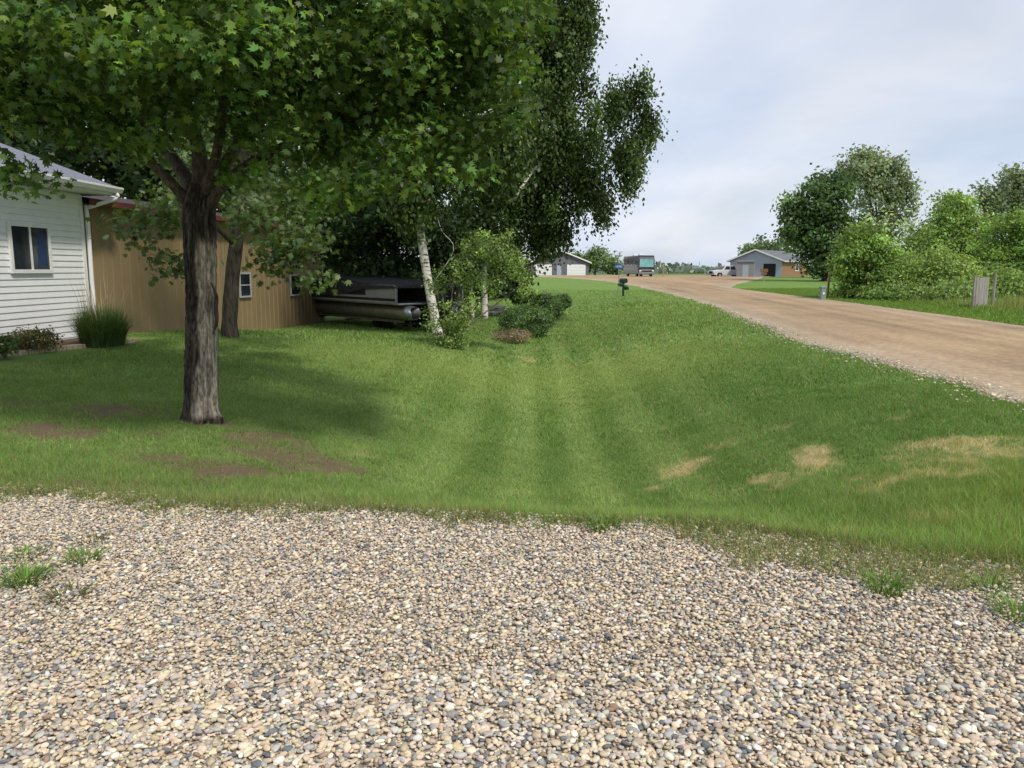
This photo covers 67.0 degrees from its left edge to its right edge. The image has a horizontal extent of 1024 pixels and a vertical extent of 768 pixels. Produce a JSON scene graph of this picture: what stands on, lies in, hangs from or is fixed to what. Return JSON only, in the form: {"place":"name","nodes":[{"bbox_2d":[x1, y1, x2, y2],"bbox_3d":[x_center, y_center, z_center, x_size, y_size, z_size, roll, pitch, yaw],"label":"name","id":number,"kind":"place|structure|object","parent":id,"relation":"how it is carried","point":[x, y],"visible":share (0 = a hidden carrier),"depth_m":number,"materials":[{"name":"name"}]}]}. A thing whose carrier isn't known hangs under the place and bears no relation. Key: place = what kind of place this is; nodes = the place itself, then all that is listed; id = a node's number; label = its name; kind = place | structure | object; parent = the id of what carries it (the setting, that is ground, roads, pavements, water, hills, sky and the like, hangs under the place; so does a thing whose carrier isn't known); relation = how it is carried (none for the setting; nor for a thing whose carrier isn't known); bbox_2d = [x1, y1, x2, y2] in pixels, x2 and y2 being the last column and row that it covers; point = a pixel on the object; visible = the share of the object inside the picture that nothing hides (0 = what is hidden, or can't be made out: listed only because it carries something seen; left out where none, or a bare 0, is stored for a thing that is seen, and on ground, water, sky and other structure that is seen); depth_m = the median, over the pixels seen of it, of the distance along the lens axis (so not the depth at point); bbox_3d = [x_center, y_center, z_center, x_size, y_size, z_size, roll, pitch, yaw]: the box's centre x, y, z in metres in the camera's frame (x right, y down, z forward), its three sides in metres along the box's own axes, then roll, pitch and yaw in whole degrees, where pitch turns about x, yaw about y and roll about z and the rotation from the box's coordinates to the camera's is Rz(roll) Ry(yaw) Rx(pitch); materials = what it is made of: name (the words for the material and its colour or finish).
{"place":"outdoors","nodes":[
{"label":"outdoors","id":0,"kind":"place"},
{"bbox_2d":[0,273,1023,565],"bbox_3d":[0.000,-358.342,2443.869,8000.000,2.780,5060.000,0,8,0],"label":"ground","id":1,"kind":"structure","parent":0,"point":[38,429],"depth_m":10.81,"materials":[{"name":"green plant"}]},
{"bbox_2d":[0,333,22,357],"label":"shrub","id":2,"kind":"object","parent":1,"relation":"on","point":[11,345],"visible":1,"depth_m":12.18,"materials":[{"name":"green plant"}]},
{"bbox_2d":[4,338,79,350],"bbox_3d":[-8.088,-0.663,13.852,1.344,0.035,3.480,0,8,0],"label":"planting bed","id":3,"kind":"object","parent":1,"relation":"on","point":[70,341],"visible":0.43,"depth_m":14.64,"materials":[{"name":"brown soil"}]},
{"bbox_2d":[2,324,63,351],"bbox_3d":[-8.188,-0.781,13.217,1.032,0.478,1.062,6,10,35],"label":"shrub","id":4,"kind":"object","parent":3,"relation":"on","point":[31,339],"visible":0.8,"depth_m":13.11,"materials":[{"name":"green plant"}]},
{"bbox_2d":[0,143,123,347],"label":"white house","id":5,"kind":"structure","parent":1,"relation":"on","point":[43,257],"depth_m":14.55,"materials":[{"name":"plastic"}]},
{"bbox_2d":[5,221,53,273],"bbox_3d":[-8.773,-2.470,14.098,0.050,0.900,1.132,0,8,3],"label":"window","id":6,"kind":"structure","parent":5,"relation":"in","point":[29,244],"depth_m":14.04,"materials":[{"name":"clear glass"}]},
{"bbox_2d":[0,338,137,356],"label":"stone edging","id":7,"kind":"object","parent":1,"relation":"on","point":[65,347],"visible":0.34,"depth_m":13.46,"materials":[{"name":"grey stone"}]},
{"bbox_2d":[58,270,147,346],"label":"ornamental grass","id":8,"kind":"object","parent":1,"relation":"on","point":[97,328],"depth_m":14.02,"materials":[{"name":"green plant"}]},
{"bbox_2d":[0,5,209,198],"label":"background tree","id":9,"kind":"object","parent":1,"relation":"on","point":[60,156],"visible":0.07,"depth_m":27.58,"materials":[{"name":"green plant"}]},
{"bbox_2d":[42,187,330,332],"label":"steel shed","id":10,"kind":"structure","parent":1,"relation":"on","point":[161,304],"depth_m":18.96,"materials":[{"name":"metal"}]},
{"bbox_2d":[239,272,251,297],"bbox_3d":[-7.807,-2.898,22.644,0.045,0.726,0.698,1,8,8],"label":"window","id":11,"kind":"structure","parent":10,"relation":"in","point":[245,287],"depth_m":22.65,"materials":[{"name":"white glass"}]},
{"bbox_2d":[289,274,301,295],"bbox_3d":[-7.311,-3.343,26.148,0.045,0.713,0.861,1,8,8],"label":"window","id":12,"kind":"structure","parent":10,"relation":"in","point":[293,292],"depth_m":26.04,"materials":[{"name":"white glass"}]},
{"bbox_2d":[82,5,304,215],"bbox_3d":[-12.910,-10.397,31.320,11.808,15.377,11.339,0,8,0],"label":"background tree","id":13,"kind":"object","parent":1,"relation":"on","point":[139,181],"visible":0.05,"depth_m":28.52,"materials":[{"name":"green plant"}]},
{"bbox_2d":[83,1,364,338],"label":"silver maple","id":14,"kind":"object","parent":1,"relation":"on","point":[241,213],"visible":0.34,"depth_m":13.32,"materials":[{"name":"green plant"}]},
{"bbox_2d":[0,0,592,424],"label":"maple tree","id":15,"kind":"object","parent":1,"relation":"on","point":[264,56],"visible":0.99,"depth_m":7.12,"materials":[{"name":"green plant"}]},
{"bbox_2d":[208,0,390,274],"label":"background tree","id":16,"kind":"object","parent":1,"relation":"on","point":[315,224],"visible":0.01,"depth_m":31.29,"materials":[{"name":"green plant"}]},
{"bbox_2d":[318,312,444,328],"bbox_3d":[-5.142,-2.537,27.213,1.860,0.900,7.702,-7,11,-39],"label":"trailer","id":17,"kind":"object","parent":1,"relation":"on","point":[383,322],"visible":0.58,"depth_m":25.37,"materials":[{"name":"black metal"}]},
{"bbox_2d":[311,273,464,320],"bbox_3d":[-4.561,-2.987,26.429,2.515,1.620,7.567,-7,11,-39],"label":"pontoon boat","id":18,"kind":"object","parent":17,"relation":"on","point":[373,296],"visible":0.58,"depth_m":24.91,"materials":[{"name":"metal"}]},
{"bbox_2d":[293,129,514,323],"bbox_3d":[-3.666,-5.533,26.988,7.965,7.050,4.835,-2,9,-12],"label":"shade tree","id":19,"kind":"object","parent":1,"relation":"on","point":[391,261],"visible":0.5,"depth_m":26.31,"materials":[{"name":"green plant"}]},
{"bbox_2d":[405,262,463,293],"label":"backdrop bush","id":20,"kind":"object","parent":1,"relation":"on","point":[420,277],"visible":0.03,"depth_m":41.86,"materials":[{"name":"green plant"}]},
{"bbox_2d":[333,0,557,336],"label":"birch tree","id":21,"kind":"object","parent":1,"relation":"on","point":[416,210],"visible":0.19,"depth_m":21.13,"materials":[{"name":"green plant"}]},
{"bbox_2d":[421,267,510,300],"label":"backdrop bush","id":22,"kind":"object","parent":1,"relation":"on","point":[477,290],"visible":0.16,"depth_m":42.75,"materials":[{"name":"green plant"}]},
{"bbox_2d":[419,225,537,347],"bbox_3d":[-0.835,-2.459,19.713,3.073,3.110,1.470,0,8,0],"label":"lilac bush","id":23,"kind":"object","parent":1,"relation":"on","point":[450,338],"visible":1,"depth_m":19.62,"materials":[{"name":"green plant"}]},
{"bbox_2d":[488,311,495,315],"bbox_3d":[-0.838,-2.796,30.438,0.558,0.216,0.223,-2,9,-14],"label":"birch log","id":24,"kind":"object","parent":1,"relation":"on","point":[491,313],"visible":0.59,"depth_m":30.36,"materials":[{"name":"wood"}]},
{"bbox_2d":[488,305,504,310],"bbox_3d":[-0.619,-2.984,30.391,0.708,0.216,0.215,-1,8,-6],"label":"birch log","id":25,"kind":"object","parent":24,"relation":"on","point":[497,307],"visible":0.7,"depth_m":30.31,"materials":[{"name":"wood"}]},
{"bbox_2d":[465,263,538,297],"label":"backdrop bush","id":26,"kind":"object","parent":1,"relation":"on","point":[507,290],"visible":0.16,"depth_m":45.28,"materials":[{"name":"green plant"}]},
{"bbox_2d":[489,328,532,342],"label":"dry shrub","id":27,"kind":"object","parent":1,"relation":"on","point":[520,335],"visible":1,"depth_m":22.18,"materials":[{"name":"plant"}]},
{"bbox_2d":[0,477,1023,592],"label":"creeping grass","id":28,"kind":"structure","parent":1,"relation":"on","point":[806,536],"depth_m":4.54,"materials":[{"name":"green plant"}]},
{"bbox_2d":[508,285,534,314],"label":"mounded shrub","id":29,"kind":"object","parent":1,"relation":"on","point":[514,301],"visible":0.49,"depth_m":29.95,"materials":[{"name":"green plant"}]},
{"bbox_2d":[494,303,558,336],"bbox_3d":[0.466,-2.040,24.279,2.098,1.089,1.971,0,8,0],"label":"mounded shrub","id":30,"kind":"object","parent":1,"relation":"on","point":[537,313],"visible":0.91,"depth_m":23.90,"materials":[{"name":"green plant"}]},
{"bbox_2d":[528,289,567,319],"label":"mounded shrub","id":31,"kind":"object","parent":1,"relation":"on","point":[548,300],"visible":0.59,"depth_m":28.10,"materials":[{"name":"green plant"}]},
{"bbox_2d":[528,251,591,274],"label":"distant garage","id":32,"kind":"structure","parent":1,"relation":"on","point":[579,266],"depth_m":150.29,"materials":[{"name":"wood"}]},
{"bbox_2d":[534,265,551,274],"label":"garage door","id":33,"kind":"structure","parent":32,"relation":"in","point":[549,272],"depth_m":149.79,"materials":[{"name":"white metal"}]},
{"bbox_2d":[557,265,560,274],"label":"entry door","id":34,"kind":"structure","parent":32,"relation":"in","point":[558,267],"depth_m":150.19,"materials":[{"name":"white"}]},
{"bbox_2d":[567,265,585,274],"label":"garage door","id":35,"kind":"structure","parent":32,"relation":"in","point":[571,269],"depth_m":150.67,"materials":[{"name":"white metal"}]},
{"bbox_2d":[446,0,677,318],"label":"birch tree","id":36,"kind":"object","parent":1,"relation":"on","point":[542,213],"visible":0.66,"depth_m":27.18,"materials":[{"name":"green plant"}]},
{"bbox_2d":[553,293,572,312],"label":"mounded shrub","id":37,"kind":"object","parent":1,"relation":"on","point":[568,302],"visible":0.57,"depth_m":32.91,"materials":[{"name":"green plant"}]},
{"bbox_2d":[571,243,623,274],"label":"background tree","id":38,"kind":"object","parent":1,"relation":"on","point":[605,262],"visible":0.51,"depth_m":161.69,"materials":[{"name":"green plant"}]},
{"bbox_2d":[615,265,622,294],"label":"address sign","id":39,"kind":"object","parent":1,"relation":"on","point":[618,267],"visible":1,"depth_m":48.93,"materials":[{"name":"blue metal"}]},
{"bbox_2d":[617,278,628,295],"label":"mailbox post","id":40,"kind":"object","parent":1,"relation":"on","point":[622,281],"visible":0.98,"depth_m":47.83,"materials":[{"name":"metal"}]},
{"bbox_2d":[588,261,810,273],"bbox_3d":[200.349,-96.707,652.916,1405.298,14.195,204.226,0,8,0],"label":"distant woods","id":41,"kind":"object","parent":1,"relation":"on","point":[677,268],"visible":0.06,"depth_m":578.96,"materials":[{"name":"green plant"}]},
{"bbox_2d":[736,260,755,276],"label":"garden shed","id":42,"kind":"structure","parent":1,"relation":"on","point":[745,268],"depth_m":121.17,"materials":[{"name":"grey"}]},
{"bbox_2d":[742,265,748,276],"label":"door","id":43,"kind":"structure","parent":42,"relation":"in","point":[745,267],"depth_m":121.19,"materials":[{"name":"white"}]},
{"bbox_2d":[760,269,767,282],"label":"wooden sign","id":44,"kind":"object","parent":1,"relation":"on","point":[763,272],"visible":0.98,"depth_m":85.04,"materials":[{"name":"brown wood"}]},
{"bbox_2d":[736,233,798,255],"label":"background tree","id":45,"kind":"object","parent":1,"relation":"on","point":[764,245],"visible":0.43,"depth_m":160.97,"materials":[{"name":"green plant"}]},
{"bbox_2d":[726,249,810,276],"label":"gabled house","id":46,"kind":"structure","parent":1,"relation":"on","point":[776,263],"depth_m":126.84,"materials":[{"name":"grey"}]},
{"bbox_2d":[770,163,872,280],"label":"shade tree","id":47,"kind":"object","parent":1,"relation":"on","point":[810,226],"visible":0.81,"depth_m":88.70,"materials":[{"name":"green plant"}]},
{"bbox_2d":[819,286,826,299],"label":"utility pedestal","id":48,"kind":"object","parent":1,"relation":"on","point":[822,292],"visible":0.8,"depth_m":41.27,"materials":[{"name":"metal"}]},
{"bbox_2d":[826,271,830,296],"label":"marker stake","id":49,"kind":"object","parent":1,"relation":"on","point":[828,286],"visible":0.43,"depth_m":44.72,"materials":[{"name":"grey wood"}]},
{"bbox_2d":[817,219,912,298],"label":"box elder","id":50,"kind":"object","parent":1,"relation":"on","point":[860,260],"visible":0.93,"depth_m":41.71,"materials":[{"name":"green plant"}]},
{"bbox_2d":[830,141,928,252],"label":"cottonwood tree","id":51,"kind":"object","parent":1,"relation":"on","point":[887,184],"visible":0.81,"depth_m":103.89,"materials":[{"name":"green plant"}]},
{"bbox_2d":[739,287,1023,325],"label":"verge grass","id":52,"kind":"structure","parent":1,"relation":"on","point":[1012,308],"depth_m":32.82,"materials":[{"name":"green plant"}]},
{"bbox_2d":[846,278,936,300],"bbox_3d":[20.262,-5.025,40.541,5.016,1.402,4.999,-7,11,-40],"label":"thicket bush","id":53,"kind":"object","parent":1,"relation":"on","point":[882,291],"visible":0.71,"depth_m":39.76,"materials":[{"name":"green plant"}]},
{"bbox_2d":[888,243,950,283],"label":"thicket bush","id":54,"kind":"object","parent":1,"relation":"on","point":[902,260],"visible":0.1,"depth_m":42.59,"materials":[{"name":"green plant"}]},
{"bbox_2d":[891,279,965,306],"bbox_3d":[19.681,-4.148,35.885,1.097,1.314,8.030,1,8,6],"label":"wire fence","id":55,"kind":"object","parent":1,"relation":"on","point":[932,291],"visible":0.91,"depth_m":36.45,"materials":[{"name":"grey metal"}]},
{"bbox_2d":[896,235,994,288],"bbox_3d":[22.513,-6.063,40.561,4.913,3.401,4.862,3,9,22],"label":"thicket bush","id":56,"kind":"object","parent":1,"relation":"on","point":[939,269],"visible":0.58,"depth_m":39.80,"materials":[{"name":"green plant"}]},
{"bbox_2d":[893,188,998,278],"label":"box elder","id":57,"kind":"object","parent":1,"relation":"on","point":[953,215],"visible":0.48,"depth_m":48.10,"materials":[{"name":"green plant"}]},
{"bbox_2d":[915,275,1015,302],"bbox_3d":[21.971,-4.637,37.774,4.173,1.390,4.286,0,8,0],"label":"thicket bush","id":58,"kind":"object","parent":1,"relation":"on","point":[942,290],"visible":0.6,"depth_m":37.11,"materials":[{"name":"green plant"}]},
{"bbox_2d":[971,273,996,308],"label":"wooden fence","id":59,"kind":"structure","parent":1,"relation":"on","point":[980,288],"depth_m":32.09,"materials":[{"name":"grey wood"}]},
{"bbox_2d":[960,206,1023,277],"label":"box elder","id":60,"kind":"object","parent":1,"relation":"on","point":[1002,250],"visible":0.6,"depth_m":44.85,"materials":[{"name":"green plant"}]},
{"bbox_2d":[966,261,1023,297],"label":"thicket bush","id":61,"kind":"object","parent":1,"relation":"on","point":[1012,280],"visible":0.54,"depth_m":37.92,"materials":[{"name":"green plant"}]},
{"bbox_2d":[967,162,1023,240],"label":"cottonwood tree","id":62,"kind":"object","parent":1,"relation":"on","point":[1008,193],"visible":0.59,"depth_m":87.20,"materials":[{"name":"green plant"}]},
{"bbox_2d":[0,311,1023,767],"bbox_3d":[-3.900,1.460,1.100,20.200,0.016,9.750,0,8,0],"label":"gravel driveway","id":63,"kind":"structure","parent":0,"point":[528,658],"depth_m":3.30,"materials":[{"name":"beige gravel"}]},
{"bbox_2d":[0,542,51,561],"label":"weed tuft","id":64,"kind":"object","parent":63,"relation":"on","point":[26,548],"visible":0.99,"depth_m":4.39,"materials":[{"name":"green plant"}]},
{"bbox_2d":[0,554,76,594],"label":"weed tuft","id":65,"kind":"object","parent":63,"relation":"on","point":[23,573],"visible":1,"depth_m":4.04,"materials":[{"name":"green plant"}]},
{"bbox_2d":[25,575,107,605],"bbox_3d":[-2.200,1.029,3.806,0.358,0.052,0.374,2,9,15],"label":"weed tuft","id":66,"kind":"object","parent":63,"relation":"on","point":[57,593],"visible":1,"depth_m":3.85,"materials":[{"name":"green plant"}]},
{"bbox_2d":[47,543,117,565],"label":"weed tuft","id":67,"kind":"object","parent":63,"relation":"on","point":[82,552],"visible":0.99,"depth_m":4.33,"materials":[{"name":"green plant"}]},
{"bbox_2d":[70,528,122,544],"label":"weed tuft","id":68,"kind":"object","parent":63,"relation":"on","point":[90,536],"visible":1,"depth_m":4.66,"materials":[{"name":"green plant"}]},
{"bbox_2d":[573,508,636,532],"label":"weed tuft","id":69,"kind":"object","parent":63,"relation":"on","point":[601,521],"visible":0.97,"depth_m":4.86,"materials":[{"name":"green plant"}]},
{"bbox_2d":[685,517,714,534],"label":"weed tuft","id":70,"kind":"object","parent":63,"relation":"on","point":[701,528],"visible":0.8,"depth_m":4.82,"materials":[{"name":"green plant"}]},
{"bbox_2d":[839,565,928,597],"bbox_3d":[1.892,0.991,3.887,0.439,0.105,0.449,0,8,0],"label":"weed tuft","id":71,"kind":"object","parent":63,"relation":"on","point":[874,579],"visible":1,"depth_m":3.90,"materials":[{"name":"green plant"}]},
{"bbox_2d":[947,565,1023,601],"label":"weed tuft","id":72,"kind":"object","parent":63,"relation":"on","point":[999,585],"visible":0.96,"depth_m":3.94,"materials":[{"name":"green plant"}]},
{"bbox_2d":[972,588,1023,622],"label":"weed tuft","id":73,"kind":"object","parent":63,"relation":"on","point":[1012,606],"visible":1,"depth_m":3.66,"materials":[{"name":"green plant"}]},
{"bbox_2d":[86,0,1023,268],"label":"sky","id":74,"kind":"structure","parent":0,"point":[757,92],"materials":[{"name":"white"}]},
{"bbox_2d":[533,275,1023,403],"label":"road","id":75,"kind":"structure","parent":0,"point":[983,351],"depth_m":20.44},
{"bbox_2d":[623,254,656,275],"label":"motorhome","id":76,"kind":"object","parent":75,"relation":"on","point":[638,264],"visible":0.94,"depth_m":120.68,"materials":[{"name":"grey metal"}]},
{"bbox_2d":[707,266,736,275],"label":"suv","id":77,"kind":"object","parent":75,"relation":"on","point":[725,270],"visible":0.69,"depth_m":123.72,"materials":[{"name":"metal"}]}
]}

